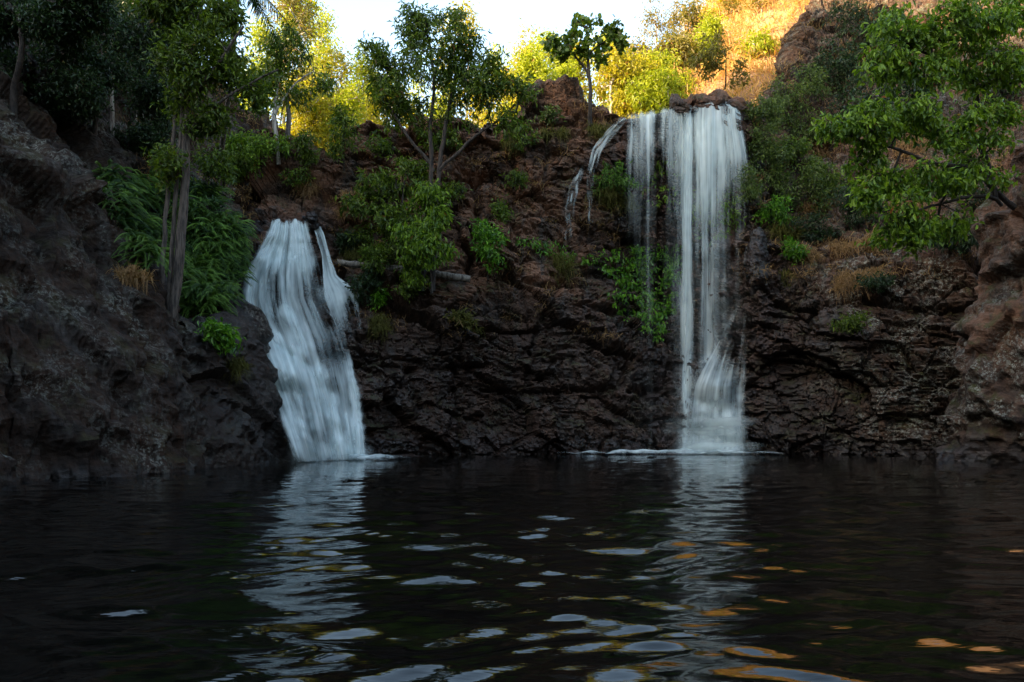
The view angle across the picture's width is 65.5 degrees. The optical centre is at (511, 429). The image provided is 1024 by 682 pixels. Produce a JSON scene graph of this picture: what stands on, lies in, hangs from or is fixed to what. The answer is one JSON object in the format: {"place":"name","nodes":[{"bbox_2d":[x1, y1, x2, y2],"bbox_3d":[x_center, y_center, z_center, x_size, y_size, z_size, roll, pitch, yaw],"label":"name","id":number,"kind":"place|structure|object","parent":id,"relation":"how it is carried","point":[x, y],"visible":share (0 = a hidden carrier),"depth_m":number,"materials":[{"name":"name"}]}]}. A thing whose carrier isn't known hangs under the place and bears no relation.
{"place":"outdoors","nodes":[
{"label":"outdoors","id":0,"kind":"place"},
{"bbox_2d":[0,0,297,485],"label":"bank terrain","id":1,"kind":"structure","parent":0,"point":[103,373],"depth_m":19.07,"materials":[{"name":"stone"}]},
{"bbox_2d":[0,1,119,117],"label":"tree","id":2,"kind":"object","parent":1,"relation":"on","point":[68,77],"visible":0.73,"depth_m":22.76,"materials":[{"name":"green plant"}]},
{"bbox_2d":[0,0,135,117],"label":"tree","id":3,"kind":"object","parent":1,"relation":"on","point":[20,22],"visible":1,"depth_m":21.46,"materials":[{"name":"green plant"}]},
{"bbox_2d":[45,0,176,135],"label":"tree","id":4,"kind":"object","parent":1,"relation":"on","point":[132,32],"visible":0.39,"depth_m":24.13,"materials":[{"name":"green plant"}]},
{"bbox_2d":[106,261,166,293],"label":"grass tuft","id":5,"kind":"object","parent":1,"relation":"on","point":[130,279],"visible":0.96,"depth_m":20.20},
{"bbox_2d":[107,72,180,183],"bbox_3d":[-12.808,-9.739,26.745,3.912,4.683,2.706,0,0,0],"label":"tree","id":6,"kind":"object","parent":1,"relation":"on","point":[148,128],"visible":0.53,"depth_m":26.30,"materials":[{"name":"green plant"}]},
{"bbox_2d":[108,0,203,134],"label":"tree","id":7,"kind":"object","parent":1,"relation":"on","point":[136,65],"visible":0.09,"depth_m":30.00,"materials":[{"name":"green plant"}]},
{"bbox_2d":[92,159,258,320],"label":"fern undergrowth","id":8,"kind":"object","parent":1,"relation":"on","point":[213,266],"visible":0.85,"depth_m":25.36,"materials":[{"name":"green plant"}]},
{"bbox_2d":[126,0,291,320],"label":"tree","id":9,"kind":"object","parent":1,"relation":"on","point":[222,60],"visible":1,"depth_m":21.30,"materials":[{"name":"green plant"}]},
{"bbox_2d":[190,141,237,186],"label":"shrub","id":10,"kind":"object","parent":1,"relation":"on","point":[215,166],"visible":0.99,"depth_m":29.30,"materials":[{"name":"green plant"}]},
{"bbox_2d":[195,316,246,358],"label":"shrub","id":11,"kind":"object","parent":1,"relation":"on","point":[223,334],"visible":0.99,"depth_m":21.92,"materials":[{"name":"green plant"}]},
{"bbox_2d":[215,127,258,161],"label":"shrub","id":12,"kind":"object","parent":1,"relation":"on","point":[231,140],"visible":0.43,"depth_m":32.24,"materials":[{"name":"green plant"}]},
{"bbox_2d":[219,355,255,389],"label":"grass tuft","id":13,"kind":"object","parent":1,"relation":"on","point":[238,364],"visible":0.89,"depth_m":22.84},
{"bbox_2d":[220,143,262,187],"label":"shrub","id":14,"kind":"object","parent":1,"relation":"on","point":[240,171],"visible":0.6,"depth_m":31.65,"materials":[{"name":"green plant"}]},
{"bbox_2d":[218,0,306,178],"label":"palm tree","id":15,"kind":"object","parent":1,"relation":"on","point":[256,5],"visible":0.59,"depth_m":26.24,"materials":[{"name":"green plant"}]},
{"bbox_2d":[197,0,705,128],"label":"sky","id":16,"kind":"structure","parent":0,"point":[502,17],"materials":[{"name":"white"}]},
{"bbox_2d":[0,453,1023,681],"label":"water","id":17,"kind":"structure","parent":0,"point":[679,567],"depth_m":5.61,"materials":[{"name":"black liquid"}]},
{"bbox_2d":[933,122,1023,461],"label":"rock outcrop","id":18,"kind":"object","parent":17,"relation":"in","point":[982,418],"visible":0.9,"depth_m":25.05,"materials":[{"name":"stone"}]},
{"bbox_2d":[808,0,1023,261],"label":"tree","id":19,"kind":"object","parent":18,"relation":"on","point":[877,126],"visible":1,"depth_m":22.86,"materials":[{"name":"green plant"}]},
{"bbox_2d":[242,0,1023,458],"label":"cliff terrain","id":20,"kind":"structure","parent":0,"point":[530,378],"depth_m":33.25,"materials":[{"name":"stone"}]},
{"bbox_2d":[240,128,294,177],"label":"shrub","id":21,"kind":"object","parent":20,"relation":"on","point":[256,150],"visible":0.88,"depth_m":32.05,"materials":[{"name":"green plant"}]},
{"bbox_2d":[232,10,342,163],"bbox_3d":[-9.212,-13.945,32.498,4.324,6.046,2.788,0,0,0],"label":"tree","id":22,"kind":"object","parent":20,"relation":"on","point":[326,85],"visible":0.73,"depth_m":32.43,"materials":[{"name":"green plant"}]},
{"bbox_2d":[278,160,322,191],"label":"shrub","id":23,"kind":"object","parent":20,"relation":"on","point":[292,176],"visible":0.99,"depth_m":32.66,"materials":[{"name":"green plant"}]},
{"bbox_2d":[289,127,322,169],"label":"shrub","id":24,"kind":"object","parent":20,"relation":"on","point":[303,144],"visible":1,"depth_m":32.42,"materials":[{"name":"green plant"}]},
{"bbox_2d":[244,219,384,461],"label":"waterfall","id":25,"kind":"structure","parent":20,"relation":"on","point":[297,378],"depth_m":27.46,"materials":[{"name":"liquid"}]},
{"bbox_2d":[322,102,362,171],"bbox_3d":[-6.879,-12.024,32.436,1.551,2.573,1.834,0,0,29],"label":"tree","id":26,"kind":"object","parent":20,"relation":"on","point":[339,121],"visible":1,"depth_m":32.24,"materials":[{"name":"green plant"}]},
{"bbox_2d":[334,226,362,254],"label":"shrub","id":27,"kind":"object","parent":20,"relation":"on","point":[340,243],"visible":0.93,"depth_m":32.12,"materials":[{"name":"green plant"}]},
{"bbox_2d":[341,218,378,253],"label":"shrub","id":28,"kind":"object","parent":20,"relation":"on","point":[365,240],"visible":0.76,"depth_m":32.41,"materials":[{"name":"green plant"}]},
{"bbox_2d":[342,265,385,307],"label":"shrub","id":29,"kind":"object","parent":20,"relation":"on","point":[367,284],"visible":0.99,"depth_m":30.59,"materials":[{"name":"green plant"}]},
{"bbox_2d":[356,241,399,274],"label":"shrub","id":30,"kind":"object","parent":20,"relation":"on","point":[375,258],"visible":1,"depth_m":30.56,"materials":[{"name":"green plant"}]},
{"bbox_2d":[367,285,392,313],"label":"shrub","id":31,"kind":"object","parent":20,"relation":"on","point":[379,297],"visible":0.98,"depth_m":30.91,"materials":[{"name":"green plant"}]},
{"bbox_2d":[361,129,400,157],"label":"shrub","id":32,"kind":"object","parent":20,"relation":"on","point":[383,146],"visible":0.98,"depth_m":33.84,"materials":[{"name":"green plant"}]},
{"bbox_2d":[366,311,396,345],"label":"grass tuft","id":33,"kind":"object","parent":20,"relation":"on","point":[378,320],"visible":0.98,"depth_m":30.44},
{"bbox_2d":[328,155,435,255],"bbox_3d":[-5.081,-8.866,31.442,3.968,4.645,2.814,0,0,-23],"label":"shrub","id":34,"kind":"object","parent":20,"relation":"on","point":[386,182],"visible":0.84,"depth_m":31.38,"materials":[{"name":"green plant"}]},
{"bbox_2d":[337,259,470,281],"bbox_3d":[-4.243,-6.250,31.304,5.226,0.868,0.338,0,0,-3],"label":"fallen log","id":35,"kind":"object","parent":20,"relation":"on","point":[439,274],"visible":0.64,"depth_m":31.22,"materials":[{"name":"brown wood"}]},
{"bbox_2d":[393,275,430,302],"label":"shrub","id":36,"kind":"object","parent":20,"relation":"on","point":[415,289],"visible":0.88,"depth_m":30.52,"materials":[{"name":"green plant"}]},
{"bbox_2d":[386,178,463,293],"bbox_3d":[-3.281,-7.325,30.126,2.944,4.183,2.210,0,0,0],"label":"shrub","id":37,"kind":"object","parent":20,"relation":"on","point":[426,234],"visible":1,"depth_m":29.82,"materials":[{"name":"green plant"}]},
{"bbox_2d":[418,126,462,152],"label":"shrub","id":38,"kind":"object","parent":20,"relation":"on","point":[449,141],"visible":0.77,"depth_m":34.46,"materials":[{"name":"green plant"}]},
{"bbox_2d":[354,0,542,291],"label":"tree","id":39,"kind":"object","parent":20,"relation":"on","point":[469,79],"visible":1,"depth_m":30.68,"materials":[{"name":"green plant"}]},
{"bbox_2d":[433,281,478,307],"bbox_3d":[-2.192,-5.377,31.929,1.747,1.235,1.759,0,0,23],"label":"boulder","id":40,"kind":"object","parent":20,"relation":"on","point":[458,293],"visible":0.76,"depth_m":31.39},
{"bbox_2d":[442,307,478,330],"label":"shrub","id":41,"kind":"object","parent":20,"relation":"on","point":[466,321],"visible":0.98,"depth_m":30.67,"materials":[{"name":"green plant"}]},
{"bbox_2d":[467,217,509,279],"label":"shrub","id":42,"kind":"object","parent":20,"relation":"on","point":[488,240],"visible":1,"depth_m":31.69,"materials":[{"name":"green plant"}]},
{"bbox_2d":[489,193,514,224],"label":"shrub","id":43,"kind":"object","parent":20,"relation":"on","point":[501,212],"visible":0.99,"depth_m":33.21,"materials":[{"name":"green plant"}]},
{"bbox_2d":[499,168,529,190],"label":"shrub","id":44,"kind":"object","parent":20,"relation":"on","point":[516,177],"visible":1,"depth_m":34.48,"materials":[{"name":"green plant"}]},
{"bbox_2d":[511,116,542,152],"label":"shrub","id":45,"kind":"object","parent":20,"relation":"on","point":[524,144],"visible":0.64,"depth_m":34.94,"materials":[{"name":"green plant"}]},
{"bbox_2d":[41,0,1023,344],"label":"slope grass","id":46,"kind":"structure","parent":20,"relation":"on","point":[775,242],"depth_m":34.32,"materials":[{"name":"plant"}]},
{"bbox_2d":[534,105,566,128],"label":"shrub","id":47,"kind":"object","parent":20,"relation":"on","point":[553,114],"visible":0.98,"depth_m":35.35,"materials":[{"name":"green plant"}]},
{"bbox_2d":[515,237,607,265],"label":"climbing plant","id":48,"kind":"object","parent":20,"relation":"attached to","point":[545,251],"visible":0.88,"depth_m":34.21,"materials":[{"name":"green plant"}]},
{"bbox_2d":[546,245,583,288],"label":"grass tuft","id":49,"kind":"object","parent":20,"relation":"on","point":[561,260],"visible":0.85,"depth_m":34.06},
{"bbox_2d":[539,12,636,135],"bbox_3d":[3.345,-15.854,35.050,4.344,5.575,1.812,0,0,0],"label":"tree","id":50,"kind":"object","parent":20,"relation":"on","point":[561,52],"visible":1,"depth_m":34.88,"materials":[{"name":"green plant"}]},
{"bbox_2d":[576,116,619,146],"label":"grass tuft","id":51,"kind":"object","parent":20,"relation":"on","point":[597,129],"visible":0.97,"depth_m":35.20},
{"bbox_2d":[584,183,629,220],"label":"grass tuft","id":52,"kind":"object","parent":20,"relation":"on","point":[609,200],"visible":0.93,"depth_m":35.01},
{"bbox_2d":[591,160,642,204],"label":"shrub","id":53,"kind":"object","parent":20,"relation":"on","point":[618,179],"visible":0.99,"depth_m":34.67,"materials":[{"name":"green plant"}]},
{"bbox_2d":[598,243,684,342],"bbox_3d":[5.889,-6.130,35.672,4.331,4.763,2.705,0,0,-11],"label":"climbing plant","id":54,"kind":"object","parent":20,"relation":"attached to","point":[667,278],"visible":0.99,"depth_m":35.84,"materials":[{"name":"green plant"}]},
{"bbox_2d":[571,104,744,454],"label":"waterfall","id":55,"kind":"structure","parent":20,"relation":"on","point":[721,435],"depth_m":34.29,"materials":[{"name":"liquid"}]},
{"bbox_2d":[641,160,747,246],"bbox_3d":[8.086,-10.045,35.772,4.613,4.104,3.005,0,0,0],"label":"climbing plant","id":56,"kind":"object","parent":20,"relation":"attached to","point":[723,196],"visible":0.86,"depth_m":35.28,"materials":[{"name":"green plant"}]},
{"bbox_2d":[683,26,752,90],"bbox_3d":[10.302,-18.509,39.485,3.425,3.248,2.344,0,0,0],"label":"shrub","id":57,"kind":"object","parent":20,"relation":"on","point":[713,50],"visible":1,"depth_m":39.33,"materials":[{"name":"green plant"}]},
{"bbox_2d":[733,160,766,209],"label":"shrub","id":58,"kind":"object","parent":20,"relation":"on","point":[750,189],"visible":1,"depth_m":34.14,"materials":[{"name":"green plant"}]},
{"bbox_2d":[743,227,770,296],"bbox_3d":[10.348,-7.027,33.610,1.114,3.090,1.246,0,0,0],"label":"boulder","id":59,"kind":"object","parent":20,"relation":"on","point":[756,253],"visible":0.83,"depth_m":33.27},
{"bbox_2d":[740,93,790,138],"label":"shrub","id":60,"kind":"object","parent":20,"relation":"on","point":[761,111],"visible":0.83,"depth_m":35.39,"materials":[{"name":"green plant"}]},
{"bbox_2d":[744,121,799,172],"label":"shrub","id":61,"kind":"object","parent":20,"relation":"on","point":[766,148],"visible":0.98,"depth_m":35.26,"materials":[{"name":"green plant"}]},
{"bbox_2d":[751,194,796,230],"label":"shrub","id":62,"kind":"object","parent":20,"relation":"on","point":[770,212],"visible":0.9,"depth_m":34.49,"materials":[{"name":"green plant"}]},
{"bbox_2d":[759,159,802,206],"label":"shrub","id":63,"kind":"object","parent":20,"relation":"on","point":[771,176],"visible":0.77,"depth_m":35.68,"materials":[{"name":"green plant"}]},
{"bbox_2d":[757,67,814,114],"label":"shrub","id":64,"kind":"object","parent":20,"relation":"on","point":[787,102],"visible":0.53,"depth_m":38.99,"materials":[{"name":"green plant"}]},
{"bbox_2d":[763,214,813,244],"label":"grass tuft","id":65,"kind":"object","parent":20,"relation":"on","point":[782,229],"visible":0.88,"depth_m":34.62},
{"bbox_2d":[777,235,811,265],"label":"shrub","id":66,"kind":"object","parent":20,"relation":"on","point":[800,249],"visible":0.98,"depth_m":33.45,"materials":[{"name":"green plant"}]},
{"bbox_2d":[766,133,826,174],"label":"shrub","id":67,"kind":"object","parent":20,"relation":"on","point":[801,146],"visible":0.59,"depth_m":36.79,"materials":[{"name":"green plant"}]},
{"bbox_2d":[780,106,826,150],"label":"shrub","id":68,"kind":"object","parent":20,"relation":"on","point":[806,133],"visible":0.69,"depth_m":38.99,"materials":[{"name":"green plant"}]},
{"bbox_2d":[778,156,836,213],"bbox_3d":[13.319,-10.778,35.682,2.641,2.538,2.208,0,0,-44],"label":"shrub","id":69,"kind":"object","parent":20,"relation":"on","point":[812,195],"visible":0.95,"depth_m":35.53,"materials":[{"name":"green plant"}]},
{"bbox_2d":[790,62,839,112],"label":"shrub","id":70,"kind":"object","parent":20,"relation":"on","point":[815,88],"visible":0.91,"depth_m":39.34,"materials":[{"name":"green plant"}]},
{"bbox_2d":[785,209,846,244],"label":"shrub","id":71,"kind":"object","parent":20,"relation":"on","point":[816,222],"visible":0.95,"depth_m":34.23,"materials":[{"name":"green plant"}]},
{"bbox_2d":[799,157,846,198],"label":"shrub","id":72,"kind":"object","parent":20,"relation":"on","point":[834,179],"visible":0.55,"depth_m":35.80,"materials":[{"name":"green plant"}]},
{"bbox_2d":[800,33,871,93],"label":"shrub","id":73,"kind":"object","parent":20,"relation":"on","point":[845,64],"visible":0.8,"depth_m":40.01,"materials":[{"name":"green plant"}]},
{"bbox_2d":[823,236,864,260],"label":"grass tuft","id":74,"kind":"object","parent":20,"relation":"on","point":[838,249],"visible":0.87,"depth_m":33.33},
{"bbox_2d":[822,266,870,312],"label":"grass tuft","id":75,"kind":"object","parent":20,"relation":"on","point":[842,276],"visible":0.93,"depth_m":32.00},
{"bbox_2d":[818,180,877,230],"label":"shrub","id":76,"kind":"object","parent":20,"relation":"on","point":[852,214],"visible":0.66,"depth_m":34.17,"materials":[{"name":"green plant"}]},
{"bbox_2d":[826,66,872,128],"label":"shrub","id":77,"kind":"object","parent":20,"relation":"on","point":[856,79],"visible":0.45,"depth_m":38.77,"materials":[{"name":"green plant"}]},
{"bbox_2d":[827,308,873,335],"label":"shrub","id":78,"kind":"object","parent":20,"relation":"on","point":[853,325],"visible":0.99,"depth_m":30.61,"materials":[{"name":"green plant"}]},
{"bbox_2d":[821,0,889,59],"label":"shrub","id":79,"kind":"object","parent":20,"relation":"on","point":[850,15],"visible":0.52,"depth_m":41.14,"materials":[{"name":"green plant"}]},
{"bbox_2d":[853,266,896,293],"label":"shrub","id":80,"kind":"object","parent":20,"relation":"on","point":[875,282],"visible":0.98,"depth_m":31.16,"materials":[{"name":"green plant"}]},
{"bbox_2d":[872,67,945,112],"bbox_3d":[18.657,-15.846,37.543,3.450,2.667,2.076,0,0,0],"label":"shrub","id":81,"kind":"object","parent":20,"relation":"on","point":[910,91],"visible":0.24,"depth_m":37.56,"materials":[{"name":"green plant"}]},
{"bbox_2d":[887,133,933,165],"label":"grass tuft","id":82,"kind":"object","parent":20,"relation":"on","point":[907,147],"visible":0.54,"depth_m":37.29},
{"bbox_2d":[931,207,978,254],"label":"shrub","id":83,"kind":"object","parent":20,"relation":"on","point":[968,244],"visible":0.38,"depth_m":30.70,"materials":[{"name":"green plant"}]},
{"bbox_2d":[960,38,1021,115],"bbox_3d":[22.333,-16.035,36.809,3.203,3.767,2.265,0,0,0],"label":"shrub","id":84,"kind":"object","parent":20,"relation":"on","point":[998,95],"visible":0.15,"depth_m":36.85,"materials":[{"name":"green plant"}]},
{"bbox_2d":[649,0,809,111],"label":"sunlit hill","id":85,"kind":"structure","parent":0,"point":[709,89],"depth_m":50.62,"materials":[{"name":"plant"}]},
{"bbox_2d":[586,38,653,118],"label":"tree","id":86,"kind":"object","parent":85,"relation":"on","point":[618,69],"visible":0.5,"depth_m":45.66,"materials":[{"name":"yellow plant"}]},
{"bbox_2d":[602,49,672,116],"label":"tree","id":87,"kind":"object","parent":85,"relation":"on","point":[651,67],"visible":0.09,"depth_m":46.96,"materials":[{"name":"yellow plant"}]},
{"bbox_2d":[608,60,691,117],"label":"tree","id":88,"kind":"object","parent":85,"relation":"on","point":[660,87],"visible":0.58,"depth_m":44.36,"materials":[{"name":"green plant"}]},
{"bbox_2d":[633,0,670,44],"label":"tree","id":89,"kind":"object","parent":85,"relation":"on","point":[656,22],"visible":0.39,"depth_m":65.96,"materials":[{"name":"yellow plant"}]},
{"bbox_2d":[638,38,703,95],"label":"tree","id":90,"kind":"object","parent":85,"relation":"on","point":[665,61],"visible":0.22,"depth_m":47.57,"materials":[{"name":"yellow plant"}]},
{"bbox_2d":[644,31,700,69],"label":"tree","id":91,"kind":"object","parent":85,"relation":"on","point":[683,45],"visible":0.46,"depth_m":51.52,"materials":[{"name":"yellow plant"}]},
{"bbox_2d":[659,0,700,34],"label":"tree","id":92,"kind":"object","parent":85,"relation":"on","point":[673,18],"visible":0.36,"depth_m":63.79,"materials":[{"name":"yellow plant"}]},
{"bbox_2d":[662,0,724,66],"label":"tree","id":93,"kind":"object","parent":85,"relation":"on","point":[686,13],"visible":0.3,"depth_m":53.70,"materials":[{"name":"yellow plant"}]},
{"bbox_2d":[689,9,731,65],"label":"tree","id":94,"kind":"object","parent":85,"relation":"on","point":[707,29],"visible":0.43,"depth_m":51.58,"materials":[{"name":"yellow plant"}]},
{"bbox_2d":[734,25,783,59],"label":"tree","id":95,"kind":"object","parent":85,"relation":"on","point":[760,37],"visible":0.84,"depth_m":49.58,"materials":[{"name":"yellow plant"}]},
{"bbox_2d":[842,76,921,164],"bbox_3d":[14.671,-12.225,33.176,3.033,4.790,5.678,0,0,4],"label":"tree","id":96,"kind":"object","parent":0,"point":[873,91],"visible":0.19,"depth_m":31.11,"materials":[{"name":"green plant"}]},
{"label":"ground","id":97,"kind":"structure","parent":0,"visible":0},
{"bbox_2d":[237,14,299,128],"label":"tree","id":98,"kind":"object","parent":97,"relation":"on","point":[258,31],"visible":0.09,"depth_m":45.64,"materials":[{"name":"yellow plant"}]},
{"bbox_2d":[254,0,332,141],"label":"tree","id":99,"kind":"object","parent":97,"relation":"on","point":[301,20],"visible":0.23,"depth_m":48.01,"materials":[{"name":"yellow plant"}]},
{"bbox_2d":[269,0,337,122],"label":"tree","id":100,"kind":"object","parent":97,"relation":"on","point":[314,4],"visible":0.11,"depth_m":51.76,"materials":[{"name":"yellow plant"}]},
{"bbox_2d":[279,70,340,156],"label":"tree","id":101,"kind":"object","parent":97,"relation":"on","point":[307,119],"visible":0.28,"depth_m":44.64,"materials":[{"name":"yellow plant"}]},
{"bbox_2d":[302,0,346,119],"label":"tree","id":102,"kind":"object","parent":97,"relation":"on","point":[324,24],"visible":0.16,"depth_m":57.73,"materials":[{"name":"yellow plant"}]},
{"bbox_2d":[314,75,369,148],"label":"tree","id":103,"kind":"object","parent":97,"relation":"on","point":[350,99],"visible":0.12,"depth_m":45.63,"materials":[{"name":"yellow plant"}]},
{"bbox_2d":[310,38,377,125],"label":"tree","id":104,"kind":"object","parent":97,"relation":"on","point":[339,63],"visible":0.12,"depth_m":49.57,"materials":[{"name":"green plant"}]},
{"bbox_2d":[342,34,384,122],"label":"tree","id":105,"kind":"object","parent":97,"relation":"on","point":[359,73],"visible":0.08,"depth_m":53.85,"materials":[{"name":"green plant"}]},
{"bbox_2d":[431,0,482,120],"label":"tree","id":106,"kind":"object","parent":97,"relation":"on","point":[471,18],"visible":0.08,"depth_m":57.66,"materials":[{"name":"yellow plant"}]},
{"bbox_2d":[499,43,559,115],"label":"tree","id":107,"kind":"object","parent":97,"relation":"on","point":[532,61],"visible":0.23,"depth_m":44.49,"materials":[{"name":"green plant"}]},
{"bbox_2d":[531,25,590,98],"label":"tree","id":108,"kind":"object","parent":97,"relation":"on","point":[554,65],"visible":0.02,"depth_m":51.82,"materials":[{"name":"yellow plant"}]},
{"bbox_2d":[551,59,600,105],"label":"tree","id":109,"kind":"object","parent":97,"relation":"on","point":[568,69],"visible":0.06,"depth_m":45.82,"materials":[{"name":"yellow plant"}]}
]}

